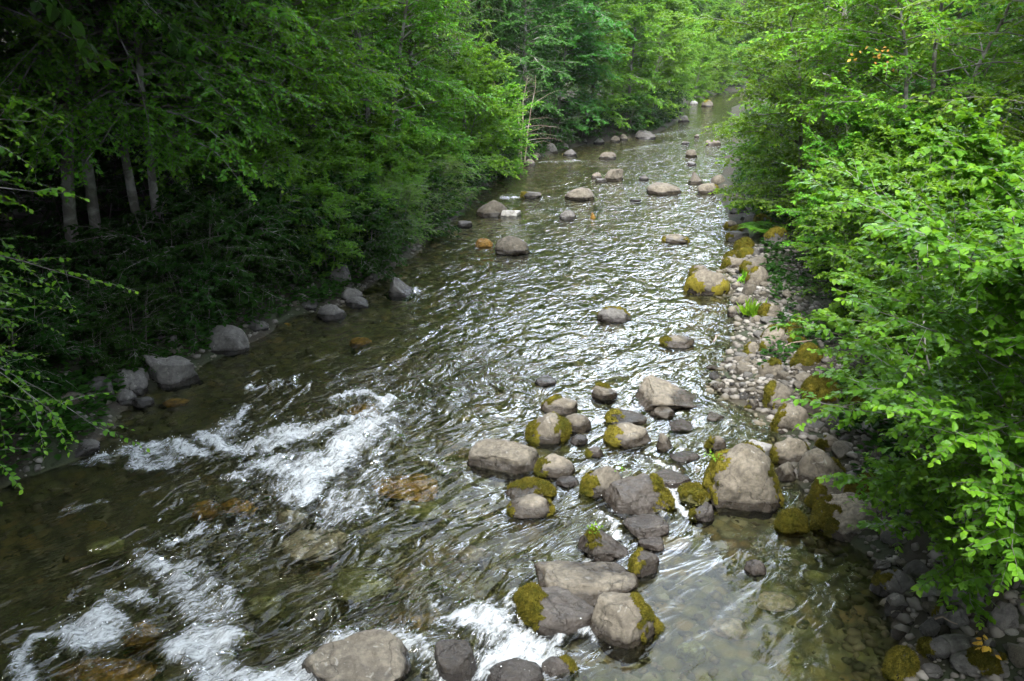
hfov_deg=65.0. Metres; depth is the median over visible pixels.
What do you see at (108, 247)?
understory shrub
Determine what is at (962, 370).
alder shrub
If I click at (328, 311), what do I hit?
boulder
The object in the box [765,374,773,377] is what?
cobble
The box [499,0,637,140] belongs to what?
maple tree
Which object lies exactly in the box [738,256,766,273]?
boulder
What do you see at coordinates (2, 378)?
alder shrub
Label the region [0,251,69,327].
understory shrub
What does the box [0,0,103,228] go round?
conifer tree
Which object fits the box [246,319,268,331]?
boulder
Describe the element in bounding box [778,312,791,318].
cobble
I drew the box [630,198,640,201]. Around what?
boulder
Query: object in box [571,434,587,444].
boulder
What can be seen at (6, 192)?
alder tree
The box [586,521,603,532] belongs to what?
weed bush
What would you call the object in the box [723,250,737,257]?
boulder
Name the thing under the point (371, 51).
conifer tree
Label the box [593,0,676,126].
alder tree
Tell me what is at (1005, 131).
alder tree
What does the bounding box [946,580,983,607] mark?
boulder
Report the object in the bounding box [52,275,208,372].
understory shrub
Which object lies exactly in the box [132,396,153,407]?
boulder
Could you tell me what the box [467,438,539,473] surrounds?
boulder
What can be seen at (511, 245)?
boulder
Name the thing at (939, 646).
boulder
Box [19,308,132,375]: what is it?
understory shrub
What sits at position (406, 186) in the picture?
willow shrub
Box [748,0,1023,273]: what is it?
alder tree
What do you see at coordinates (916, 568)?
boulder
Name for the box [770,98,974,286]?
alder shrub
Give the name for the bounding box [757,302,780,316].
boulder
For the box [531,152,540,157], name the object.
boulder
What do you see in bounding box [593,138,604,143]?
boulder
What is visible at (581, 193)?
boulder
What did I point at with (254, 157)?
alder shrub
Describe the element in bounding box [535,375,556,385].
boulder
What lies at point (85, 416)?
boulder
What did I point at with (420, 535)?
water
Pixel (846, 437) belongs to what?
cobble
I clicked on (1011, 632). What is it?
cobble
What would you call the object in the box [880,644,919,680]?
boulder
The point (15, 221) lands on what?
understory shrub
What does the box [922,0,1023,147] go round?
alder tree
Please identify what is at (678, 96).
understory shrub
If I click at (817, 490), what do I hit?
boulder
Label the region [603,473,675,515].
boulder
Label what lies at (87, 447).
boulder
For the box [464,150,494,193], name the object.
understory shrub
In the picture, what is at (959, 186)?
alder shrub
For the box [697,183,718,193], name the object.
boulder
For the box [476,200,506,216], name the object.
boulder
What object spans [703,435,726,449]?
boulder
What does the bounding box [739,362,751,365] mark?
cobble
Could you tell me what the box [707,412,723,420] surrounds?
boulder
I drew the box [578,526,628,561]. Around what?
boulder
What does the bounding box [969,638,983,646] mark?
cobble
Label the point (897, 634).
cobble
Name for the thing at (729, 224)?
boulder
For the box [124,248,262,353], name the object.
understory shrub
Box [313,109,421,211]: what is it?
alder shrub
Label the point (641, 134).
boulder
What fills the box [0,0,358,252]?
alder tree
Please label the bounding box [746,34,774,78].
alder tree
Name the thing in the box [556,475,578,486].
boulder
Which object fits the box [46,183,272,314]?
understory shrub
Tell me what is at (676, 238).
boulder
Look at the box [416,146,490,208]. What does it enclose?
willow shrub
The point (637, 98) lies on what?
understory shrub
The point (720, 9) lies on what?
alder tree
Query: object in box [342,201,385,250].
understory shrub
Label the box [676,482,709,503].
boulder
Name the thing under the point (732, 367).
cobble
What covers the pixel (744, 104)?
alder tree
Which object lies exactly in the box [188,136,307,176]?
understory shrub
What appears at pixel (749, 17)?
conifer tree
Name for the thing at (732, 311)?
boulder
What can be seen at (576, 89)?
conifer tree
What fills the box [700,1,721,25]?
conifer tree
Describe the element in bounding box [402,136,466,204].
alder shrub
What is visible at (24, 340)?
understory shrub
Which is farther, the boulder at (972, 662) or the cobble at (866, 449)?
the cobble at (866, 449)
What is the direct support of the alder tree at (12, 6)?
on the ground
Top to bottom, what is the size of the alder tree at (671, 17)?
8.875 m
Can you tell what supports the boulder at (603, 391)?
on the ground
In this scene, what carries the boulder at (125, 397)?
on the ground
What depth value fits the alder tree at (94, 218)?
15.92 m
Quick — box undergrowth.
[0,106,1023,576]
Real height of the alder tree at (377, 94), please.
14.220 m
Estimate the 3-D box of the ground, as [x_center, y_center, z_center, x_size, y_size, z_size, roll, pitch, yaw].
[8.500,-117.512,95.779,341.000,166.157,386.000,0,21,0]
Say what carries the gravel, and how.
on the ground
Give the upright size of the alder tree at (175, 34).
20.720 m
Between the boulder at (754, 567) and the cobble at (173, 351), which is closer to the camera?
the boulder at (754, 567)
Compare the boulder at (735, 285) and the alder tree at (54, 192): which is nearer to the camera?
the alder tree at (54, 192)
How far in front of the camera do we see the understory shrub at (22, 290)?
12.72 m
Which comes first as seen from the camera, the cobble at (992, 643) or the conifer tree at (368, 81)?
the cobble at (992, 643)
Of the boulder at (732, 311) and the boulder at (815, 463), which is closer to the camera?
the boulder at (815, 463)
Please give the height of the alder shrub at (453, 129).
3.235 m
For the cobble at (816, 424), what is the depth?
12.71 m
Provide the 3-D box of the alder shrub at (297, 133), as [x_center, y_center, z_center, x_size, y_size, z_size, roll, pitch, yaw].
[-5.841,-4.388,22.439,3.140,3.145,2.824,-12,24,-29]
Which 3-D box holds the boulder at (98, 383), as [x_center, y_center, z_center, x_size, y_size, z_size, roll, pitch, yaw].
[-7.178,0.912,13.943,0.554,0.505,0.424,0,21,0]
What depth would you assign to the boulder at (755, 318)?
17.68 m
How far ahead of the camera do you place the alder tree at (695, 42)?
66.32 m
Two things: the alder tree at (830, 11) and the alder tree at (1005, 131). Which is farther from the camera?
the alder tree at (830, 11)
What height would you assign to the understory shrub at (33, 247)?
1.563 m
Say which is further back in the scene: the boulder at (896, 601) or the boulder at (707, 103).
the boulder at (707, 103)
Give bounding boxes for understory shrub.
[0,124,169,244]
[0,197,36,255]
[0,227,91,287]
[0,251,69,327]
[0,279,83,391]
[0,281,113,404]
[0,287,30,355]
[6,299,94,366]
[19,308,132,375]
[20,259,130,338]
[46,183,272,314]
[47,223,152,290]
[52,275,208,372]
[58,209,192,286]
[74,127,228,226]
[86,254,200,315]
[89,274,169,322]
[103,215,276,323]
[116,165,315,295]
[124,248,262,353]
[142,222,306,320]
[178,167,360,291]
[179,194,316,279]
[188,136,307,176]
[198,210,323,308]
[230,165,371,264]
[266,211,356,280]
[271,196,368,261]
[291,191,392,279]
[305,167,418,258]
[312,198,423,281]
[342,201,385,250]
[388,165,464,240]
[418,176,450,202]
[432,152,495,217]
[452,136,495,181]
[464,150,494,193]
[467,148,516,183]
[470,118,525,167]
[496,112,553,158]
[525,107,586,149]
[552,99,609,139]
[597,93,652,132]
[625,89,675,127]
[650,88,686,119]
[667,81,691,111]
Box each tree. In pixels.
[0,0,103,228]
[0,0,157,165]
[0,0,254,235]
[0,0,306,271]
[0,0,327,257]
[0,0,327,265]
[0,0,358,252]
[0,1,263,233]
[0,50,26,248]
[0,88,149,505]
[1,13,177,184]
[5,0,81,38]
[7,0,224,77]
[30,0,115,71]
[72,0,294,86]
[75,0,226,82]
[76,0,434,251]
[78,3,342,190]
[220,0,434,176]
[257,4,389,142]
[259,0,509,180]
[317,5,373,138]
[335,0,499,170]
[352,0,413,122]
[366,0,483,122]
[444,0,535,136]
[460,0,587,136]
[472,0,551,105]
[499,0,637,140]
[528,0,566,99]
[531,4,572,58]
[549,0,644,128]
[558,1,610,97]
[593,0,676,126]
[595,0,627,95]
[608,0,698,119]
[632,0,696,113]
[638,14,703,113]
[654,0,703,101]
[676,0,991,246]
[681,5,700,89]
[685,12,726,91]
[685,46,716,101]
[689,0,710,42]
[690,0,708,50]
[692,45,723,97]
[696,0,745,88]
[700,0,750,67]
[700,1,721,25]
[704,0,743,41]
[708,44,733,93]
[715,62,866,217]
[722,40,751,85]
[729,0,955,194]
[736,0,790,75]
[737,0,765,55]
[739,0,924,150]
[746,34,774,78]
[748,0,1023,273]
[768,0,913,132]
[840,0,1021,138]
[871,0,1023,177]
[898,0,1023,119]
[905,0,1012,86]
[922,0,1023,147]
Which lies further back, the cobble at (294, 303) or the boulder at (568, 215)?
the boulder at (568, 215)
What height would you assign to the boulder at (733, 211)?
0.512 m
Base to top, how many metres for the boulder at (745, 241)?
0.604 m
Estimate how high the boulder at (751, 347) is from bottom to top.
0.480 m
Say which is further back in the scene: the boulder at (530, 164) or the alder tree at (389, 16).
the boulder at (530, 164)
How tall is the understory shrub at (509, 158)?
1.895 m
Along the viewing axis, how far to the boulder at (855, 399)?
12.53 m
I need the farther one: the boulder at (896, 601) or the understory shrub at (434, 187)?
the understory shrub at (434, 187)
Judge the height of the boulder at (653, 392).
0.788 m
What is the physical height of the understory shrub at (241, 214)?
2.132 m
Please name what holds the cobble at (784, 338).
on the ground
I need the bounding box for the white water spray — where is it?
[9,373,692,680]
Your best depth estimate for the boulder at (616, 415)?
13.41 m
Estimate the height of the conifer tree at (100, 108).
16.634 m
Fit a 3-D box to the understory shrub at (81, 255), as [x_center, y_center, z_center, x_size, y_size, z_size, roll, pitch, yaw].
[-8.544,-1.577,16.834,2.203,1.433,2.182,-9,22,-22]
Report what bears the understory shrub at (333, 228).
on the ground
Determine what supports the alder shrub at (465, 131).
on the ground
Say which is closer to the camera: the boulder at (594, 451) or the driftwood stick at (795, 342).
the boulder at (594, 451)
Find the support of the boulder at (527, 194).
in the water
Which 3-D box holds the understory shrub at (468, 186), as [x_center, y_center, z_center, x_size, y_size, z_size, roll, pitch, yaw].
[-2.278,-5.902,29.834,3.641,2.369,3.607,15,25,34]
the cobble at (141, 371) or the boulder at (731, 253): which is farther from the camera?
the boulder at (731, 253)
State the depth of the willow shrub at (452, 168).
27.46 m
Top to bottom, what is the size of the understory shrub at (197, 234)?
2.132 m
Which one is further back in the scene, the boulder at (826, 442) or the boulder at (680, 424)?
the boulder at (680, 424)
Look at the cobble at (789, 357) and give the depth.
15.19 m
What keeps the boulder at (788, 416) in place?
on the ground
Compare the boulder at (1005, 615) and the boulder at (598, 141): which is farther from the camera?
the boulder at (598, 141)
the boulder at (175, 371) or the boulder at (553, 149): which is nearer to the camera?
the boulder at (175, 371)
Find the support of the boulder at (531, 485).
in the water
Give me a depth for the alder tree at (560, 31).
84.89 m
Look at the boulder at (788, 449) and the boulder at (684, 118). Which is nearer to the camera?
the boulder at (788, 449)
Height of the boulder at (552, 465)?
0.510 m
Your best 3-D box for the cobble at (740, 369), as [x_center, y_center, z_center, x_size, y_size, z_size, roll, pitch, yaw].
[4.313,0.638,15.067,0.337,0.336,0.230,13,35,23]
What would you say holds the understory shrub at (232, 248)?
on the ground
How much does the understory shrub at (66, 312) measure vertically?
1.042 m
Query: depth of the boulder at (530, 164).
40.55 m
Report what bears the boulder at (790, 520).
on the ground
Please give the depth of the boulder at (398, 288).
20.00 m
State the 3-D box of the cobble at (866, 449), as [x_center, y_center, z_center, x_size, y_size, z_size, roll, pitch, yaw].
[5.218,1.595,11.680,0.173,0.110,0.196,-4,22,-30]
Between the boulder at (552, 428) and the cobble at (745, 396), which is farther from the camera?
the cobble at (745, 396)
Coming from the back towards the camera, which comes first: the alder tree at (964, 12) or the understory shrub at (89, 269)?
the alder tree at (964, 12)
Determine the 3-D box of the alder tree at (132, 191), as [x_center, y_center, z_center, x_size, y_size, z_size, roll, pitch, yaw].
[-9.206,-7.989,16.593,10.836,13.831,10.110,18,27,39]
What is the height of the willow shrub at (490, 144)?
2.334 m
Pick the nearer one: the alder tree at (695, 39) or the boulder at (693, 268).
the boulder at (693, 268)
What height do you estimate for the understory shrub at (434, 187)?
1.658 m
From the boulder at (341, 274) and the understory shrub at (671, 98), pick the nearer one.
the boulder at (341, 274)
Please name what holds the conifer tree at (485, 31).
on the ground
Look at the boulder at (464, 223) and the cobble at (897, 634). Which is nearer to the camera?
the cobble at (897, 634)
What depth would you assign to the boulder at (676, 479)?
11.57 m
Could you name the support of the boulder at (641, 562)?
on the ground
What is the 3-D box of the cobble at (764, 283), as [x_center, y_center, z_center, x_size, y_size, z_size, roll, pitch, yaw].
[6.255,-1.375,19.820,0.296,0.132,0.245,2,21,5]
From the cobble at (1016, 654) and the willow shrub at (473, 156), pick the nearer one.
the cobble at (1016, 654)
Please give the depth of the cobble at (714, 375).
15.18 m
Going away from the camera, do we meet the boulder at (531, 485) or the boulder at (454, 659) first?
the boulder at (454, 659)
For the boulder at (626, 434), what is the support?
in the water
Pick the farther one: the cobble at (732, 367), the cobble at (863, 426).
the cobble at (732, 367)
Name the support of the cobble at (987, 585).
on the ground
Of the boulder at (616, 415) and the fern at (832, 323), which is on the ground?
the fern at (832, 323)
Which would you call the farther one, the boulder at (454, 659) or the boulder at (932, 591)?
the boulder at (932, 591)
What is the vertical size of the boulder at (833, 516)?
1.039 m
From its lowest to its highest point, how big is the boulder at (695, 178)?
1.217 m
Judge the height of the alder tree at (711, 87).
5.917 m
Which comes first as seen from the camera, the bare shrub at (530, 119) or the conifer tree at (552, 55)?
the bare shrub at (530, 119)
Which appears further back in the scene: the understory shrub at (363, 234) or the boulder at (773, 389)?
the understory shrub at (363, 234)
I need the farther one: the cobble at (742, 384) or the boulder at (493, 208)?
the boulder at (493, 208)
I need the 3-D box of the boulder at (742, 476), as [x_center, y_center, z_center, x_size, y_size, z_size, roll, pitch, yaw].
[3.184,2.164,11.273,1.269,1.610,0.873,0,21,0]
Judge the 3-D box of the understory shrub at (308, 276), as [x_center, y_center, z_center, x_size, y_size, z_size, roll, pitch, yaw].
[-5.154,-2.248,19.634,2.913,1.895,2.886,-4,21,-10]
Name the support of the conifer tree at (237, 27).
on the ground
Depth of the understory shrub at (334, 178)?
19.59 m
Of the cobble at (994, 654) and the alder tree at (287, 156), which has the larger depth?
the alder tree at (287, 156)
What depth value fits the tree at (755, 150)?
26.53 m
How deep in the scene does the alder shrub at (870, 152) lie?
15.46 m
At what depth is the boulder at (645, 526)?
10.43 m
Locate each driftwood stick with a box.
[775,338,816,350]
[934,616,957,624]
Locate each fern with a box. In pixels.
[738,221,791,233]
[809,309,862,334]
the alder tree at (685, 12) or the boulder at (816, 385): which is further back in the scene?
the alder tree at (685, 12)
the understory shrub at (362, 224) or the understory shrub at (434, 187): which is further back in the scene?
the understory shrub at (434, 187)
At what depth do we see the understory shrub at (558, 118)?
45.17 m
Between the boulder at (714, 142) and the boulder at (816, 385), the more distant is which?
the boulder at (714, 142)
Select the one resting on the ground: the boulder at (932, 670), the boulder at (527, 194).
the boulder at (932, 670)
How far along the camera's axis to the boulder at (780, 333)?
16.37 m
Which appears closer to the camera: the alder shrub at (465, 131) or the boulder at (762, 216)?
the boulder at (762, 216)
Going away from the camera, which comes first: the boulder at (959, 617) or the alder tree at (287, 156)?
the boulder at (959, 617)
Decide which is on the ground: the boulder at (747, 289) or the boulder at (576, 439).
the boulder at (747, 289)
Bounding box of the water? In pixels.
[0,91,899,680]
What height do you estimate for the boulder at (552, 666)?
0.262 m
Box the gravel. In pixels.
[3,226,1023,680]
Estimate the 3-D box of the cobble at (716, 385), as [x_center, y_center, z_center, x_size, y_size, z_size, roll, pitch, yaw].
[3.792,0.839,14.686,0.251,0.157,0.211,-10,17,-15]
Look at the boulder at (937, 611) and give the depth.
8.61 m
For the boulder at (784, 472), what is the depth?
11.69 m
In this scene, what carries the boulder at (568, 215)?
in the water
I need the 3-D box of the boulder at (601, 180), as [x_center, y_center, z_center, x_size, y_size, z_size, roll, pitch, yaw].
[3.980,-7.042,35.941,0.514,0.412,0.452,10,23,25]
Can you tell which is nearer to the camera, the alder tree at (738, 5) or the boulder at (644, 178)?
the boulder at (644, 178)
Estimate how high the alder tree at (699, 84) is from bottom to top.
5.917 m
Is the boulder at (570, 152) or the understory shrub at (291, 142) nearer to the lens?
the understory shrub at (291, 142)
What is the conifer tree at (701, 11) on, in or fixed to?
on the ground
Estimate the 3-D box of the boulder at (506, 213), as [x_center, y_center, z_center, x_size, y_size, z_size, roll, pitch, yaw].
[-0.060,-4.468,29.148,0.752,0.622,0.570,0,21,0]
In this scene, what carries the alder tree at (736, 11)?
on the ground
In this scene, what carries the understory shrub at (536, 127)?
on the ground
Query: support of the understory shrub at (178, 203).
on the ground
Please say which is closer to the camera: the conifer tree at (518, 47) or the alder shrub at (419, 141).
the alder shrub at (419, 141)
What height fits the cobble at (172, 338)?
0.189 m
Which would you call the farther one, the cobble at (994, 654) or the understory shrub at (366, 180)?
the understory shrub at (366, 180)
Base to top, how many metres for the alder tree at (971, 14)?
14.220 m
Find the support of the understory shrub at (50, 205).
on the ground
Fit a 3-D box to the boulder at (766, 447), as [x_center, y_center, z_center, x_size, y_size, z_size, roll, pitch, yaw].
[3.810,1.842,12.420,0.441,0.589,0.329,0,21,0]
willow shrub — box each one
[340,174,443,251]
[367,174,441,242]
[396,153,477,218]
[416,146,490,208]
[434,135,499,196]
[468,130,506,152]
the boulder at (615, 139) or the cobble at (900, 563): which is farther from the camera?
the boulder at (615, 139)
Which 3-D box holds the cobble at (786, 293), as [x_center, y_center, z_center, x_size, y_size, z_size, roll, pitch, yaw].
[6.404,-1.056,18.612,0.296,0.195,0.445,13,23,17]
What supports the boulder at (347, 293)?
on the ground
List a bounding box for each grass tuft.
[735,297,775,316]
[737,268,746,282]
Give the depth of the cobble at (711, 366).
15.63 m
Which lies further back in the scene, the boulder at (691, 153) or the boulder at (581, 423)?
the boulder at (691, 153)
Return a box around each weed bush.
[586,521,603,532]
[701,449,722,460]
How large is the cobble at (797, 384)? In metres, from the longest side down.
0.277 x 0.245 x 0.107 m
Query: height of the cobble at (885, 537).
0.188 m
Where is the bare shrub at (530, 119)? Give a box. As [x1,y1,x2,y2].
[492,74,559,164]
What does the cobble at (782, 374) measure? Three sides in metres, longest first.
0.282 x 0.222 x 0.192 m
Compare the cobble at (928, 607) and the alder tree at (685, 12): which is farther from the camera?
the alder tree at (685, 12)
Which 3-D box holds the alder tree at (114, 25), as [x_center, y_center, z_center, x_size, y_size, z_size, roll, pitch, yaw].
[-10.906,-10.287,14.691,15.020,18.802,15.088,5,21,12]
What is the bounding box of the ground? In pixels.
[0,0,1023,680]
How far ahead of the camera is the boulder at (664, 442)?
12.55 m
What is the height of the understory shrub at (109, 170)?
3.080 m
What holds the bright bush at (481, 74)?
on the ground
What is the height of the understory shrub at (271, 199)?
2.843 m
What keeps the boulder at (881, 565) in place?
on the ground
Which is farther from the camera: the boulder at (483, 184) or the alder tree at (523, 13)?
the alder tree at (523, 13)
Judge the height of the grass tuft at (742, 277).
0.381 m
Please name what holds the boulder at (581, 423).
in the water
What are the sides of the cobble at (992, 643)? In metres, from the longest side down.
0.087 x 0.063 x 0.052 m
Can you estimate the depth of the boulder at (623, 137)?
50.53 m
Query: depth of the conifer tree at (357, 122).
29.67 m
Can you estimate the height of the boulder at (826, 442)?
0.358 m
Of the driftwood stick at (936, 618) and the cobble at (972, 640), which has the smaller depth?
the cobble at (972, 640)
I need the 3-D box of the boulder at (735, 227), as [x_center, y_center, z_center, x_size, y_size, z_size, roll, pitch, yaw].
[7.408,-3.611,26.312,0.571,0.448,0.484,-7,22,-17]
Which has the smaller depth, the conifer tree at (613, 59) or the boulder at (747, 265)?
the boulder at (747, 265)
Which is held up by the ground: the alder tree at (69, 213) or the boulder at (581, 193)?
the alder tree at (69, 213)
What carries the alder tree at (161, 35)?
on the ground
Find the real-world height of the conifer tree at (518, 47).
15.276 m
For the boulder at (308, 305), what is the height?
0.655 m
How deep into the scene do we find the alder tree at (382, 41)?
26.65 m
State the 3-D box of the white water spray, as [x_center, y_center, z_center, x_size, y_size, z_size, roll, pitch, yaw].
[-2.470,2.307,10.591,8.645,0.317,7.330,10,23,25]
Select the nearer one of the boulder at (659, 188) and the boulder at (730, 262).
the boulder at (730, 262)
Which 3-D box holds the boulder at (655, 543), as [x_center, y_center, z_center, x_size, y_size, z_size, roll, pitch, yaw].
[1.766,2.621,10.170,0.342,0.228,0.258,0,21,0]
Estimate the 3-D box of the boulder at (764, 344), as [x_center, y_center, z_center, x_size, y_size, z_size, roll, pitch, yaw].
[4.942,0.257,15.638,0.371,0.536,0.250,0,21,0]
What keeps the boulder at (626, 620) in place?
on the ground
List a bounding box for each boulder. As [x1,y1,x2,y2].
[70,411,90,429]
[74,439,99,457]
[86,376,114,397]
[111,368,147,395]
[115,389,137,405]
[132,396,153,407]
[143,355,199,387]
[204,325,248,354]
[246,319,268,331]
[302,297,317,312]
[302,629,409,680]
[316,304,346,319]
[328,264,352,287]
[341,288,363,300]
[345,296,368,307]
[388,277,411,296]
[434,639,476,680]
[457,220,471,226]
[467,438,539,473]
[475,238,492,246]
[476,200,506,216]
[480,182,488,187]
[486,657,543,680]
[495,236,529,254]
[501,210,520,216]
[505,476,556,498]
[506,493,555,518]
[513,581,593,635]
[520,191,541,198]
[524,159,534,165]
[525,411,572,443]
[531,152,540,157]
[534,453,574,477]
[534,560,638,605]
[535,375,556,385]
[541,393,577,414]
[542,653,577,676]
[547,143,557,153]
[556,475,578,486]
[559,210,576,219]
[563,149,576,155]
[565,187,594,199]
[565,413,591,432]
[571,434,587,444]
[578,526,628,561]
[579,466,622,496]
[584,446,602,456]
[589,591,664,648]
[591,172,601,178]
[591,381,616,399]
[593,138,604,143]
[595,178,606,182]
[596,305,630,321]
[599,152,615,158]
[603,423,650,446]
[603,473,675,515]
[604,407,646,424]
[605,169,622,180]
[610,136,619,141]
[620,134,626,140]
[622,514,668,538]
[627,546,659,576]
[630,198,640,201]
[635,130,655,138]
[635,375,697,409]
[638,536,663,550]
[639,175,648,180]
[646,182,680,194]
[650,406,674,417]
[654,469,690,488]
[656,433,671,448]
[659,335,694,348]
[662,234,689,243]
[669,418,692,430]
[669,451,699,462]
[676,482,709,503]
[678,115,688,121]
[683,269,730,294]
[685,149,696,156]
[688,172,702,183]
[688,264,707,275]
[688,501,713,521]
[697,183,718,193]
[701,99,712,106]
[702,441,784,512]
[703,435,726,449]
[706,140,720,144]
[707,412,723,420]
[710,174,724,184]
[720,257,742,268]
[723,220,736,227]
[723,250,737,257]
[725,231,748,241]
[727,305,742,316]
[729,207,747,213]
[730,224,744,231]
[731,281,740,289]
[733,236,754,249]
[734,295,750,305]
[736,246,754,257]
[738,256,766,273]
[741,284,756,294]
[742,341,758,354]
[743,214,755,224]
[744,266,768,285]
[744,399,759,409]
[744,559,766,574]
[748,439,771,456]
[751,213,771,227]
[751,315,760,323]
[753,245,764,255]
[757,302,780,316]
[758,340,774,354]
[758,357,782,376]
[760,324,785,341]
[762,379,794,408]
[763,226,789,246]
[769,403,808,432]
[769,437,809,463]
[774,508,809,532]
[775,462,795,480]
[785,317,809,333]
[786,335,805,346]
[789,342,823,366]
[798,375,846,415]
[798,448,845,482]
[804,474,843,506]
[809,492,876,541]
[814,434,838,450]
[825,414,840,429]
[835,424,852,432]
[843,472,896,505]
[847,396,884,415]
[870,569,914,597]
[873,560,891,571]
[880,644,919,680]
[884,592,907,615]
[902,559,928,577]
[916,635,950,659]
[919,585,937,596]
[920,663,942,678]
[930,601,946,625]
[938,633,973,654]
[945,607,969,628]
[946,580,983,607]
[950,646,1009,677]
[987,602,1018,630]
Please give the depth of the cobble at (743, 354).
15.79 m
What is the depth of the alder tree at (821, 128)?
22.56 m
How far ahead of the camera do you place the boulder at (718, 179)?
34.74 m
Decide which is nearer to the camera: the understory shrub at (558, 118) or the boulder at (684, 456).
the boulder at (684, 456)
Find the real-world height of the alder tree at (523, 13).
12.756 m
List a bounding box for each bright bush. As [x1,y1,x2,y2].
[398,38,526,180]
[449,82,541,179]
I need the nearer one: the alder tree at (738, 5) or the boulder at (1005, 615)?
the boulder at (1005, 615)
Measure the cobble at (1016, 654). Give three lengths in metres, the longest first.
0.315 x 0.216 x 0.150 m
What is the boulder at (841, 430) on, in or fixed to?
on the ground
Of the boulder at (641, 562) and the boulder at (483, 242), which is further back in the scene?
the boulder at (483, 242)
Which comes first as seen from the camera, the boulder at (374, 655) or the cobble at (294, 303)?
the boulder at (374, 655)
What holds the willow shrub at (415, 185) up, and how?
on the ground
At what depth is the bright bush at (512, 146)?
36.42 m
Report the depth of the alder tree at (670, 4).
60.63 m
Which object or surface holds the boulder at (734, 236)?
on the ground
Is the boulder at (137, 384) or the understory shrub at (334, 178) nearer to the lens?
the boulder at (137, 384)
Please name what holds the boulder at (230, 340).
on the ground
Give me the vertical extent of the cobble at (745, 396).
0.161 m
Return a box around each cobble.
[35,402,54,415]
[61,392,85,404]
[131,367,148,378]
[157,335,177,343]
[168,348,181,355]
[292,301,299,306]
[706,364,717,368]
[709,371,720,379]
[712,382,724,389]
[728,365,735,370]
[733,356,743,361]
[734,352,747,357]
[734,364,751,374]
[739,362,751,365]
[739,382,745,387]
[739,392,748,399]
[743,372,752,378]
[744,387,755,393]
[753,330,762,337]
[760,281,770,286]
[760,316,775,323]
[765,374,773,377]
[776,370,789,378]
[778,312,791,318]
[780,335,803,343]
[782,290,794,297]
[783,352,793,359]
[793,381,802,388]
[795,372,810,381]
[804,420,824,428]
[820,427,828,432]
[832,440,852,460]
[839,435,853,441]
[856,422,871,432]
[863,445,875,451]
[880,530,902,545]
[891,611,905,617]
[891,628,906,640]
[895,559,907,567]
[918,617,940,637]
[921,601,936,614]
[926,653,942,660]
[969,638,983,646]
[984,582,1001,594]
[990,641,995,646]
[990,648,999,656]
[1004,628,1018,635]
[1007,644,1023,667]
[1014,676,1023,680]
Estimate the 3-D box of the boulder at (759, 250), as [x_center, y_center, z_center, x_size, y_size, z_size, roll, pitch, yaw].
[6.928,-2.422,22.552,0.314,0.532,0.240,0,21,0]
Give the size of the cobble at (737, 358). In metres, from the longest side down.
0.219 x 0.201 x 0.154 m
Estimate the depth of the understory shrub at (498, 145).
38.56 m
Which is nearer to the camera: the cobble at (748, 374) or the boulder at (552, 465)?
the boulder at (552, 465)
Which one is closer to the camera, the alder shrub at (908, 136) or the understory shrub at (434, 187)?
the alder shrub at (908, 136)
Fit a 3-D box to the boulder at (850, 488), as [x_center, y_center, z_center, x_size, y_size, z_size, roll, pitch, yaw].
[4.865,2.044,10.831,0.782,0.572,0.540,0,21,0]
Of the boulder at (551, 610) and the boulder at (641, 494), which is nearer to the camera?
the boulder at (551, 610)
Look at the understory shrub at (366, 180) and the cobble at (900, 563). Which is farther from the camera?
the understory shrub at (366, 180)
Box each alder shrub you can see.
[0,302,8,382]
[162,114,295,234]
[263,128,359,196]
[275,173,372,277]
[284,135,397,240]
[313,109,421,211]
[358,147,427,227]
[360,119,445,216]
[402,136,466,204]
[405,105,469,177]
[439,121,475,169]
[447,107,477,142]
[768,155,1023,629]
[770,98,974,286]
[772,94,1023,659]
[788,112,1016,315]
[807,146,1023,458]
[811,122,1023,375]
[937,204,1023,401]
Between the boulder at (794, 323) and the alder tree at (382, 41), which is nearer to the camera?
the boulder at (794, 323)
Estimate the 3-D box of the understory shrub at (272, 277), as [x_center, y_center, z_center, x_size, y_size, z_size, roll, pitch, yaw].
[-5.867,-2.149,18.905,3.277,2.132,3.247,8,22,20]
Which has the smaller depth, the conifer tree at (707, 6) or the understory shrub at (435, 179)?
the understory shrub at (435, 179)
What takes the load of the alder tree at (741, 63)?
on the ground
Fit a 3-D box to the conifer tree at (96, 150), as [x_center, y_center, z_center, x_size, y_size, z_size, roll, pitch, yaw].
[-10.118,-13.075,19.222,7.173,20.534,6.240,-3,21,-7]
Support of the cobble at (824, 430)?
on the ground
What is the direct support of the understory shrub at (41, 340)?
on the ground
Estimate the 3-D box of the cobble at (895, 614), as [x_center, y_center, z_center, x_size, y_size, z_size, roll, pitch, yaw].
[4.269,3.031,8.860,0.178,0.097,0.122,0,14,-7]
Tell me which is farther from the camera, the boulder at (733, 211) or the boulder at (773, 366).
the boulder at (733, 211)
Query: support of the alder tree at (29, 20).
on the ground
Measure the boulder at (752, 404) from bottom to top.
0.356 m
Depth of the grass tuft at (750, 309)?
18.11 m
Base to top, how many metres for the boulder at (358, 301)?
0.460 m
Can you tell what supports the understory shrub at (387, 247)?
on the ground
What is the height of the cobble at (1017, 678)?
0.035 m
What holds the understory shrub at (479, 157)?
on the ground
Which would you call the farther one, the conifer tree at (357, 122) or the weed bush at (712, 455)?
the conifer tree at (357, 122)
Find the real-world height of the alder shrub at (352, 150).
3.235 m
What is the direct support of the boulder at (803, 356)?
on the ground
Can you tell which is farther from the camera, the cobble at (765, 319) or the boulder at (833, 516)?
the cobble at (765, 319)
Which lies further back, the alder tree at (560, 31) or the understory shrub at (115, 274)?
the alder tree at (560, 31)
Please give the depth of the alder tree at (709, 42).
85.53 m
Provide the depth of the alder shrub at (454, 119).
34.18 m
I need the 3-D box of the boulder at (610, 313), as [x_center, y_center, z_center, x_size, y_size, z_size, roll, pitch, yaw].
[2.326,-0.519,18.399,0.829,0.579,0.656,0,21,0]
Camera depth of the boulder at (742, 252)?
22.97 m

